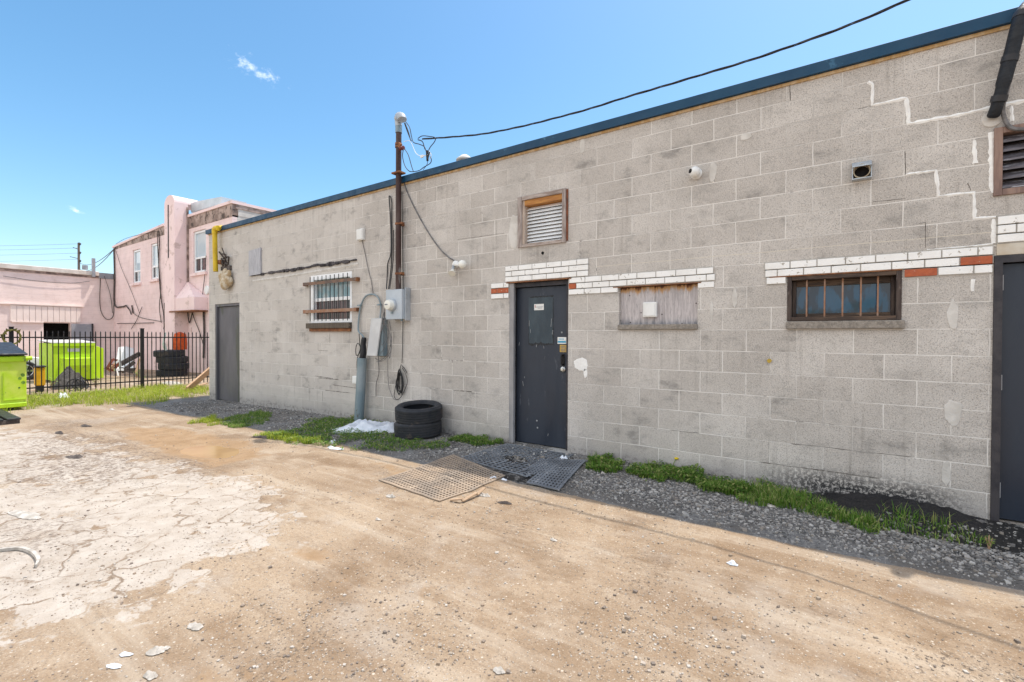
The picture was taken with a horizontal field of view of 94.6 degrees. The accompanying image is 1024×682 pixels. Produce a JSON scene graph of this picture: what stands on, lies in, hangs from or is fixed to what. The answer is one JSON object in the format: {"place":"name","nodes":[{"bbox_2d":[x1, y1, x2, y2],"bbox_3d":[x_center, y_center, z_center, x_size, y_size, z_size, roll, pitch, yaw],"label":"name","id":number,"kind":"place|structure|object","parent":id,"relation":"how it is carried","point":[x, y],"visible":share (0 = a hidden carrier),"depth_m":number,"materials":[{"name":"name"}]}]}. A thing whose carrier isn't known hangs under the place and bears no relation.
{"place":"outdoors","nodes":[
{"label":"outdoors","id":0,"kind":"place"},
{"bbox_2d":[0,409,20,424],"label":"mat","id":1,"kind":"object","parent":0,"point":[6,418],"visible":1,"depth_m":7.52,"materials":[{"name":"green rubber"}]},
{"bbox_2d":[66,377,88,390],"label":"bent wheels","id":2,"kind":"object","parent":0,"point":[82,382],"visible":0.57,"depth_m":12.20,"materials":[{"name":"black plastic"}]},
{"bbox_2d":[0,382,208,412],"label":"verge grass","id":3,"kind":"structure","parent":0,"point":[121,396],"depth_m":10.64,"materials":[{"name":"green plant"}]},
{"bbox_2d":[162,381,181,384],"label":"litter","id":4,"kind":"object","parent":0,"point":[170,382],"visible":0.59,"depth_m":13.90,"materials":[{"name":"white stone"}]},
{"bbox_2d":[173,332,186,349],"bbox_3d":[-11.970,-0.007,17.062,0.424,0.650,0.443,0,1,-26],"label":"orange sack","id":5,"kind":"object","parent":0,"point":[178,342],"visible":0.73,"depth_m":16.89,"materials":[{"name":"plastic"}]},
{"bbox_2d":[186,412,229,425],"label":"sunny grass","id":6,"kind":"structure","parent":0,"point":[214,419],"depth_m":7.49,"materials":[{"name":"green plant"}]},
{"bbox_2d":[0,368,1023,681],"bbox_3d":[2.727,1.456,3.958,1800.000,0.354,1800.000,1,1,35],"label":"ground","id":7,"kind":"structure","parent":0,"point":[42,460],"depth_m":2.61,"materials":[{"name":"beige soil"}]},
{"bbox_2d":[0,342,31,409],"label":"dumpster","id":8,"kind":"object","parent":7,"relation":"on","point":[13,386],"visible":0.99,"depth_m":8.93,"materials":[{"name":"paint"}]},
{"bbox_2d":[0,546,40,567],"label":"plastic trim","id":9,"kind":"structure","parent":7,"relation":"on","point":[35,554],"depth_m":2.85,"materials":[{"name":"white plastic"}]},
{"bbox_2d":[7,510,40,519],"bbox_3d":[-3.581,1.275,3.485,0.375,0.020,0.101,0,1,24],"label":"paper scrap","id":10,"kind":"object","parent":7,"relation":"on","point":[22,514],"visible":1,"depth_m":3.47,"materials":[{"name":"white paper"}]},
{"bbox_2d":[26,357,38,379],"bbox_3d":[-17.420,0.587,14.754,1.770,1.420,4.467,1,1,35],"label":"parked car","id":11,"kind":"object","parent":7,"relation":"on","point":[32,362],"visible":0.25,"depth_m":15.55,"materials":[{"name":"white paint"}]},
{"bbox_2d":[33,365,45,391],"bbox_3d":[-11.933,0.951,11.941,0.240,0.660,0.204,1,1,35],"label":"yellow bin","id":12,"kind":"object","parent":7,"relation":"on","point":[38,375],"visible":0.84,"depth_m":11.88,"materials":[{"name":"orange plastic"}]},
{"bbox_2d":[0,258,113,367],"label":"pink shed","id":13,"kind":"structure","parent":7,"relation":"on","point":[39,299],"depth_m":22.22,"materials":[{"name":"paint"}]},
{"bbox_2d":[71,324,93,341],"bbox_3d":[-20.787,0.334,22.880,0.065,2.362,0.801,1,1,35],"label":"door","id":14,"kind":"structure","parent":13,"relation":"in","point":[78,328],"depth_m":22.85,"materials":[{"name":"grey metal"}]},
{"bbox_2d":[50,366,89,389],"bbox_3d":[-12.032,0.970,12.852,0.700,0.600,0.720,1,1,35],"label":"gravel pile","id":15,"kind":"object","parent":7,"relation":"on","point":[61,378],"visible":0.5,"depth_m":12.71,"materials":[{"name":"grey gravel"}]},
{"bbox_2d":[37,340,103,380],"bbox_3d":[-14.039,0.581,15.112,1.820,1.238,1.310,1,1,35],"label":"dumpster","id":16,"kind":"object","parent":7,"relation":"on","point":[55,352],"visible":0.61,"depth_m":14.64,"materials":[{"name":"paint"}]},
{"bbox_2d":[66,454,82,457],"bbox_3d":[-4.825,1.269,5.223,0.253,0.028,0.106,0,1,21],"label":"clod","id":17,"kind":"object","parent":7,"relation":"on","point":[76,456],"visible":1,"depth_m":5.21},
{"bbox_2d":[70,242,87,269],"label":"utility pole","id":18,"kind":"object","parent":7,"relation":"on","point":[84,267],"visible":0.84,"depth_m":45.95,"materials":[{"name":"grey wood"}]},
{"bbox_2d":[13,244,73,260],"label":"utility wires","id":19,"kind":"object","parent":18,"relation":"attached to","point":[34,254],"visible":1,"depth_m":46.00,"materials":[{"name":"black metal"}]},
{"bbox_2d":[80,248,114,270],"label":"utility wires","id":20,"kind":"object","parent":18,"relation":"attached to","point":[99,260],"visible":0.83,"depth_m":28.19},
{"bbox_2d":[0,327,208,394],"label":"iron fence","id":21,"kind":"object","parent":7,"relation":"on","point":[11,337],"visible":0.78,"depth_m":12.31,"materials":[{"name":"black metal"}]},
{"bbox_2d":[0,328,21,343],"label":"dry wreath","id":22,"kind":"object","parent":21,"relation":"attached to","point":[15,330],"visible":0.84,"depth_m":10.68,"materials":[{"name":"beige plant"}]},
{"bbox_2d":[106,358,118,371],"bbox_3d":[-13.298,0.800,15.764,0.050,0.451,0.402,1,1,35],"label":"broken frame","id":23,"kind":"object","parent":7,"relation":"on","point":[108,365],"visible":0.8,"depth_m":15.72,"materials":[{"name":"brown wood"}]},
{"bbox_2d":[106,663,121,668],"bbox_3d":[-1.602,1.303,1.901,0.072,0.009,0.027,0,1,6],"label":"paper scrap","id":24,"kind":"object","parent":7,"relation":"on","point":[114,665],"visible":1,"depth_m":1.90,"materials":[{"name":"white paper"}]},
{"bbox_2d":[114,360,123,370],"bbox_3d":[-13.117,0.804,15.761,0.200,0.377,0.220,1,1,35],"label":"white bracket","id":25,"kind":"object","parent":7,"relation":"on","point":[118,369],"visible":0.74,"depth_m":15.77,"materials":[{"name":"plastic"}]},
{"bbox_2d":[116,346,135,375],"bbox_3d":[-14.340,0.733,17.536,0.555,1.056,1.077,0,1,-41],"label":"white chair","id":26,"kind":"object","parent":7,"relation":"on","point":[126,353],"visible":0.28,"depth_m":17.70,"materials":[{"name":"plastic"}]},
{"bbox_2d":[119,651,132,656],"bbox_3d":[-1.610,1.304,1.972,0.062,0.011,0.025,0,1,-5],"label":"paper scrap","id":27,"kind":"object","parent":7,"relation":"on","point":[124,653],"visible":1,"depth_m":1.97,"materials":[{"name":"white paper"}]},
{"bbox_2d":[121,361,133,372],"bbox_3d":[-13.197,0.889,16.245,0.064,0.419,0.473,0,1,20],"label":"plank","id":28,"kind":"object","parent":7,"relation":"on","point":[131,364],"visible":0.66,"depth_m":16.29,"materials":[{"name":"grey wood"}]},
{"bbox_2d":[121,367,133,373],"bbox_3d":[-13.149,0.993,16.105,0.058,0.271,0.467,0,1,21],"label":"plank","id":29,"kind":"object","parent":7,"relation":"on","point":[127,370],"visible":0.66,"depth_m":16.15,"materials":[{"name":"wood"}]},
{"bbox_2d":[143,670,157,679],"bbox_3d":[-1.409,1.297,1.843,0.066,0.016,0.039,1,1,35],"label":"paper scrap","id":30,"kind":"object","parent":7,"relation":"on","point":[149,675],"visible":1,"depth_m":1.83,"materials":[{"name":"white paper"}]},
{"bbox_2d":[146,646,169,655],"bbox_3d":[-1.496,1.298,1.990,0.084,0.017,0.060,0,1,-3],"label":"paper scrap","id":31,"kind":"object","parent":7,"relation":"on","point":[155,650],"visible":1,"depth_m":1.98,"materials":[{"name":"white paper"}]},
{"bbox_2d":[157,369,187,376],"bbox_3d":[-12.118,1.121,16.857,0.920,0.235,0.920,1,1,35],"label":"truck tyre","id":32,"kind":"object","parent":7,"relation":"on","point":[170,373],"visible":0.69,"depth_m":16.48,"materials":[{"name":"rubber"}]},
{"bbox_2d":[158,362,187,369],"bbox_3d":[-12.059,0.890,16.851,0.920,0.235,0.920,1,1,6],"label":"truck tyre","id":33,"kind":"object","parent":32,"relation":"on","point":[174,366],"visible":0.75,"depth_m":16.49,"materials":[{"name":"rubber"}]},
{"bbox_2d":[157,356,187,362],"bbox_3d":[-12.121,0.659,16.880,0.920,0.235,0.920,0,2,-23],"label":"truck tyre","id":34,"kind":"object","parent":33,"relation":"on","point":[174,359],"visible":0.7,"depth_m":16.52,"materials":[{"name":"rubber"}]},
{"bbox_2d":[153,350,183,356],"bbox_3d":[-12.242,0.439,16.878,0.920,0.235,0.920,0,2,10],"label":"truck tyre","id":35,"kind":"object","parent":34,"relation":"on","point":[166,353],"visible":0.78,"depth_m":16.55,"materials":[{"name":"rubber"}]},
{"bbox_2d":[112,195,276,372],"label":"pink building","id":36,"kind":"structure","parent":7,"relation":"on","point":[161,276],"depth_m":18.86,"materials":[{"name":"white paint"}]},
{"bbox_2d":[130,249,140,285],"bbox_3d":[-17.563,-3.439,22.133,1.193,1.672,0.210,1,1,35],"label":"window","id":37,"kind":"structure","parent":36,"relation":"in","point":[137,252],"depth_m":22.26,"materials":[{"name":"white glass"}]},
{"bbox_2d":[148,243,158,281],"bbox_3d":[-15.784,-3.470,20.901,1.054,1.695,0.210,1,1,35],"label":"window","id":38,"kind":"structure","parent":36,"relation":"in","point":[155,278],"depth_m":21.04,"materials":[{"name":"white glass"}]},
{"bbox_2d":[190,229,207,276],"bbox_3d":[-12.124,-3.420,18.364,1.344,1.746,0.210,1,1,35],"label":"window","id":39,"kind":"structure","parent":36,"relation":"in","point":[200,236],"depth_m":18.46,"materials":[{"name":"white glass"}]},
{"bbox_2d":[204,286,208,294],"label":"wall dome","id":40,"kind":"structure","parent":36,"relation":"attached to","point":[206,290],"depth_m":17.88,"materials":[{"name":"white plastic"}]},
{"bbox_2d":[187,622,203,629],"bbox_3d":[-1.448,1.295,2.153,0.089,0.015,0.044,0,1,17],"label":"stone chip","id":41,"kind":"object","parent":7,"relation":"on","point":[195,626],"visible":1,"depth_m":2.15,"materials":[{"name":"white stone"}]},
{"bbox_2d":[185,367,208,390],"bbox_3d":[-8.259,1.015,12.467,0.144,0.710,1.175,0,1,-2],"label":"leaning board","id":42,"kind":"object","parent":7,"relation":"on","point":[200,378],"visible":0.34,"depth_m":12.42,"materials":[{"name":"beige wood"}]},
{"bbox_2d":[180,445,238,457],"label":"puddle","id":43,"kind":"object","parent":7,"relation":"on","point":[206,451],"visible":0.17,"depth_m":5.59,"materials":[{"name":"liquid"}]},
{"bbox_2d":[221,409,272,427],"bbox_3d":[-4.322,1.238,7.704,0.740,0.106,1.760,0,1,-24],"label":"grass patch","id":44,"kind":"object","parent":7,"relation":"on","point":[241,419],"visible":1,"depth_m":7.58,"materials":[{"name":"green plant"}]},
{"bbox_2d":[252,435,268,437],"bbox_3d":[-3.291,1.256,6.218,0.360,0.035,0.077,0,1,11],"label":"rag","id":45,"kind":"object","parent":7,"relation":"on","point":[262,436],"visible":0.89,"depth_m":6.20,"materials":[{"name":"grey fabric"}]},
{"bbox_2d":[253,428,320,443],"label":"sunny grass","id":46,"kind":"structure","parent":7,"relation":"on","point":[280,437],"depth_m":6.09,"materials":[{"name":"green plant"}]},
{"bbox_2d":[327,446,342,449],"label":"litter","id":47,"kind":"object","parent":7,"relation":"on","point":[332,447],"visible":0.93,"depth_m":5.54,"materials":[{"name":"white paper"}]},
{"bbox_2d":[266,415,449,451],"bbox_3d":[-2.153,1.226,6.333,3.193,0.126,1.709,1,1,35],"label":"weed patch","id":48,"kind":"object","parent":7,"relation":"on","point":[318,429],"visible":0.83,"depth_m":6.10,"materials":[{"name":"green plant"}]},
{"bbox_2d":[332,419,393,432],"bbox_3d":[-1.952,1.181,6.647,1.191,0.160,0.577,0,1,-10],"label":"plastic sheet","id":49,"kind":"object","parent":7,"relation":"on","point":[364,425],"visible":0.7,"depth_m":6.53,"materials":[{"name":"white plastic"}]},
{"bbox_2d":[354,293,381,420],"bbox_3d":[-2.262,0.289,7.289,0.601,2.048,0.192,1,1,35],"label":"riser pipe","id":50,"kind":"object","parent":7,"relation":"on","point":[361,364],"visible":0.99,"depth_m":7.28,"materials":[{"name":"grey plastic"}]},
{"bbox_2d":[394,419,441,439],"bbox_3d":[-1.250,1.155,6.292,0.624,0.205,0.624,-2,1,18],"label":"tyre","id":51,"kind":"object","parent":7,"relation":"on","point":[419,431],"visible":0.81,"depth_m":6.03,"materials":[{"name":"rubber"}]},
{"bbox_2d":[395,400,442,424],"bbox_3d":[-1.241,0.948,6.302,0.624,0.205,0.624,6,9,44],"label":"tyre","id":52,"kind":"object","parent":51,"relation":"on","point":[414,412],"visible":0.98,"depth_m":6.09,"materials":[{"name":"rubber"}]},
{"bbox_2d":[379,454,504,500],"bbox_3d":[-0.604,1.280,4.505,0.927,0.031,1.161,1,1,35],"label":"rubber mat","id":53,"kind":"object","parent":7,"relation":"on","point":[422,476],"visible":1,"depth_m":4.38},
{"bbox_2d":[450,487,485,501],"bbox_3d":[-0.353,1.270,3.921,0.115,0.029,0.373,1,1,35],"label":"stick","id":54,"kind":"object","parent":7,"relation":"on","point":[482,489],"visible":1,"depth_m":3.85,"materials":[{"name":"wood"}]},
{"bbox_2d":[447,433,503,445],"bbox_3d":[-0.454,1.215,5.905,0.754,0.103,0.456,1,1,35],"label":"weed tuft","id":55,"kind":"object","parent":7,"relation":"on","point":[481,440],"visible":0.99,"depth_m":5.83,"materials":[{"name":"green plant"}]},
{"bbox_2d":[479,492,490,496],"bbox_3d":[-0.234,1.292,3.982,0.113,0.027,0.061,0,1,6],"label":"paper scrap","id":56,"kind":"object","parent":7,"relation":"on","point":[484,494],"visible":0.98,"depth_m":3.96,"materials":[{"name":"white paper"}]},
{"bbox_2d":[493,666,504,673],"bbox_3d":[-0.053,1.315,1.893,0.040,0.012,0.051,0,1,-30],"label":"paper scrap","id":57,"kind":"object","parent":7,"relation":"on","point":[498,670],"visible":1,"depth_m":1.89,"materials":[{"name":"white paper"}]},
{"bbox_2d":[498,501,510,503],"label":"paper scrap","id":58,"kind":"object","parent":7,"relation":"on","point":[504,502],"visible":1,"depth_m":3.77,"materials":[{"name":"grey paper"}]},
{"bbox_2d":[0,417,1023,681],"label":"pebbles","id":59,"kind":"object","parent":7,"relation":"on","point":[460,647],"visible":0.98,"depth_m":2.24,"materials":[{"name":"beige stone"}]},
{"bbox_2d":[461,443,573,476],"bbox_3d":[0.018,1.263,5.125,0.970,0.023,1.002,1,1,35],"label":"rubber mat","id":60,"kind":"object","parent":7,"relation":"on","point":[495,454],"visible":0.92,"depth_m":5.16,"materials":[{"name":"black rubber"}]},
{"bbox_2d":[523,459,585,490],"bbox_3d":[0.363,1.266,4.625,0.506,0.028,1.018,0,1,22],"label":"rubber mat","id":61,"kind":"object","parent":7,"relation":"on","point":[546,471],"visible":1,"depth_m":4.56,"materials":[{"name":"grey rubber"}]},
{"bbox_2d":[154,399,1023,586],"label":"gravel","id":62,"kind":"structure","parent":7,"relation":"on","point":[973,553],"depth_m":3.48,"materials":[{"name":"grey gravel"}]},
{"bbox_2d":[984,535,994,548],"bbox_3d":[2.980,1.257,2.954,0.062,0.099,0.068,1,1,35],"label":"weed","id":63,"kind":"object","parent":62,"relation":"on","point":[988,542],"visible":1,"depth_m":2.95,"materials":[{"name":"green plant"}]},
{"bbox_2d":[205,7,1023,525],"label":"block building","id":64,"kind":"structure","parent":7,"relation":"on","point":[821,321],"depth_m":4.47,"materials":[{"name":"concrete"}]},
{"bbox_2d":[212,225,224,271],"bbox_3d":[-6.273,-1.990,10.107,0.337,1.034,0.247,2,1,66],"label":"pipe","id":65,"kind":"object","parent":64,"relation":"attached to","point":[215,230],"visible":0.86,"depth_m":10.01,"materials":[{"name":"metal"}]},
{"bbox_2d":[218,248,232,289],"bbox_3d":[-6.012,-1.516,9.901,0.526,0.904,0.188,1,1,35],"label":"foam clump","id":66,"kind":"object","parent":64,"relation":"attached to","point":[225,278],"visible":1,"depth_m":9.84,"materials":[{"name":"beige plastic"}]},
{"bbox_2d":[216,303,239,402],"bbox_3d":[-6.014,0.248,10.082,1.083,2.084,0.095,1,1,35],"label":"door","id":67,"kind":"structure","parent":64,"relation":"in","point":[227,315],"depth_m":10.13,"materials":[{"name":"grey paint"}]},
{"bbox_2d":[249,248,261,275],"bbox_3d":[-5.062,-1.556,9.313,0.456,0.521,0.026,1,1,35],"label":"plywood cover","id":68,"kind":"object","parent":64,"relation":"attached to","point":[255,261],"visible":1,"depth_m":9.28,"materials":[{"name":"grey wood"}]},
{"bbox_2d":[303,271,359,330],"bbox_3d":[-3.018,-0.646,7.942,1.488,0.969,0.168,1,1,35],"label":"sash window","id":69,"kind":"structure","parent":64,"relation":"in","point":[331,309],"depth_m":7.93,"materials":[{"name":"white plastic"}]},
{"bbox_2d":[352,376,355,383],"bbox_3d":[-2.483,0.619,7.521,0.128,0.125,0.065,1,1,35],"label":"junction box","id":70,"kind":"object","parent":64,"relation":"attached to","point":[353,379],"visible":0.55,"depth_m":7.50,"materials":[{"name":"white plastic"}]},
{"bbox_2d":[356,228,372,291],"bbox_3d":[-2.301,-1.245,7.386,0.368,1.036,0.055,1,1,35],"label":"junction box","id":71,"kind":"object","parent":64,"relation":"attached to","point":[360,234],"visible":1,"depth_m":7.40,"materials":[{"name":"white plastic"}]},
{"bbox_2d":[367,309,394,399],"bbox_3d":[-1.936,0.092,7.063,0.497,1.569,0.188,1,1,35],"label":"telephone box","id":72,"kind":"object","parent":64,"relation":"attached to","point":[377,342],"visible":0.96,"depth_m":7.07,"materials":[{"name":"white metal"}]},
{"bbox_2d":[386,195,403,288],"bbox_3d":[-1.758,-1.477,6.973,0.357,1.425,0.101,1,1,35],"label":"wall cable","id":73,"kind":"object","parent":64,"relation":"attached to","point":[393,246],"depth_m":7.03,"materials":[{"name":"black rubber"}]},
{"bbox_2d":[384,287,409,320],"bbox_3d":[-1.689,-0.528,6.840,0.353,0.483,0.265,1,1,35],"label":"electricity meter","id":74,"kind":"object","parent":64,"relation":"attached to","point":[397,304],"visible":1,"depth_m":6.78,"materials":[{"name":"metal"}]},
{"bbox_2d":[394,324,407,399],"bbox_3d":[-1.638,0.293,6.927,0.290,1.158,0.046,1,1,35],"label":"cable coil","id":75,"kind":"object","parent":64,"relation":"hanging from","point":[397,385],"visible":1,"depth_m":6.92,"materials":[{"name":"black rubber"}]},
{"bbox_2d":[391,112,435,288],"bbox_3d":[-1.397,-2.009,6.589,0.194,2.527,0.889,0,1,-44],"label":"service mast","id":76,"kind":"object","parent":64,"relation":"attached to","point":[400,118],"visible":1,"depth_m":6.80,"materials":[{"name":"metal"}]},
{"bbox_2d":[422,0,909,139],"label":"overhead cable","id":77,"kind":"object","parent":76,"relation":"attached to","point":[784,48],"visible":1,"depth_m":4.31,"materials":[{"name":"black rubber"}]},
{"bbox_2d":[404,183,455,260],"bbox_3d":[-1.174,-1.721,6.619,1.033,1.313,0.016,1,1,35],"label":"wall cable","id":78,"kind":"object","parent":64,"relation":"attached to","point":[424,225],"depth_m":6.65,"materials":[{"name":"black rubber"}]},
{"bbox_2d":[448,260,466,275],"bbox_3d":[-0.707,-0.965,6.206,0.323,0.218,0.185,1,1,35],"label":"floodlight","id":79,"kind":"object","parent":64,"relation":"attached to","point":[460,264],"visible":1,"depth_m":6.20,"materials":[{"name":"white plastic"}]},
{"bbox_2d":[456,154,469,160],"bbox_3d":[-0.725,-2.525,7.231,0.260,0.640,0.260,1,1,35],"label":"roof vent","id":80,"kind":"object","parent":64,"relation":"on","point":[462,156],"visible":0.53,"depth_m":7.13,"materials":[{"name":"metal"}]},
{"bbox_2d":[509,280,568,452],"bbox_3d":[0.313,0.314,5.655,0.920,2.044,0.255,1,1,35],"label":"door","id":81,"kind":"structure","parent":64,"relation":"in","point":[538,318],"depth_m":5.71,"materials":[{"name":"metal"}]},
{"bbox_2d":[643,302,656,316],"bbox_3d":[1.422,-0.323,4.871,0.144,0.155,0.049,1,1,35],"label":"junction box","id":82,"kind":"object","parent":64,"relation":"attached to","point":[649,309],"visible":1,"depth_m":4.85,"materials":[{"name":"white plastic"}]},
{"bbox_2d":[618,284,697,329],"bbox_3d":[1.496,-0.340,4.849,0.809,0.447,0.155,1,1,35],"label":"boarded window","id":83,"kind":"structure","parent":64,"relation":"in","point":[677,305],"depth_m":4.82,"materials":[{"name":"grey wood"}]},
{"bbox_2d":[689,166,701,179],"bbox_3d":[1.755,-1.621,4.537,0.110,0.110,0.115,1,1,35],"label":"security camera","id":84,"kind":"object","parent":64,"relation":"attached to","point":[695,172],"visible":1,"depth_m":4.51,"materials":[{"name":"white plastic"}]},
{"bbox_2d":[786,270,904,328],"bbox_3d":[2.771,-0.329,3.966,0.806,0.458,0.155,1,1,35],"label":"barred window","id":85,"kind":"structure","parent":64,"relation":"in","point":[874,298],"depth_m":3.96,"materials":[{"name":"brown metal"}]},
{"bbox_2d":[852,160,871,181],"bbox_3d":[2.823,-1.384,3.814,0.128,0.153,0.089,1,1,35],"label":"exhaust vent","id":86,"kind":"object","parent":64,"relation":"attached to","point":[859,173],"visible":1,"depth_m":3.83,"materials":[{"name":"metal"}]},
{"bbox_2d":[981,1,1023,130],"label":"black conduit","id":87,"kind":"object","parent":64,"relation":"attached to","point":[995,115],"visible":1,"depth_m":3.28,"materials":[{"name":"plastic"}]},
{"bbox_2d":[990,254,1023,525],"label":"door","id":88,"kind":"structure","parent":64,"relation":"in","point":[1007,418],"depth_m":3.40,"materials":[{"name":"blue paint"}]},
{"bbox_2d":[584,451,772,497],"bbox_3d":[1.457,1.233,4.459,1.842,0.128,0.671,1,1,35],"label":"weed strip","id":89,"kind":"object","parent":7,"relation":"on","point":[603,462],"visible":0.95,"depth_m":4.42,"materials":[{"name":"green plant"}]},
{"bbox_2d":[726,560,737,565],"bbox_3d":[1.286,1.292,2.760,0.064,0.020,0.042,1,1,35],"label":"paper scrap","id":90,"kind":"object","parent":7,"relation":"on","point":[731,562],"visible":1,"depth_m":2.75,"materials":[{"name":"white paper"}]},
{"bbox_2d":[704,476,888,533],"bbox_3d":[2.170,1.240,3.708,0.742,0.136,1.228,0,1,-16],"label":"grass strip","id":91,"kind":"object","parent":7,"relation":"on","point":[785,498],"depth_m":3.68,"materials":[{"name":"green plant"}]},
{"bbox_2d":[820,492,987,528],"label":"oily soil","id":92,"kind":"structure","parent":7,"relation":"on","point":[867,503],"depth_m":3.59,"materials":[{"name":"black soil"}]},
{"bbox_2d":[878,501,994,546],"bbox_3d":[2.891,1.242,3.260,0.601,0.132,0.548,1,1,35],"label":"grass tuft","id":93,"kind":"object","parent":7,"relation":"on","point":[903,515],"visible":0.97,"depth_m":3.25,"materials":[{"name":"green plant"}]},
{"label":"plank","id":94,"kind":"object","parent":7,"relation":"on","visible":0},
{"bbox_2d":[118,352,139,366],"bbox_3d":[-13.414,0.646,16.559,0.059,0.533,0.752,1,1,26],"label":"plank","id":95,"kind":"object","parent":94,"relation":"on","point":[127,359],"visible":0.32,"depth_m":16.57,"materials":[{"name":"wood"}]},
{"bbox_2d":[0,0,1023,273],"label":"sky","id":96,"kind":"structure","parent":0,"point":[110,110],"materials":[{"name":"blue"}]}
]}

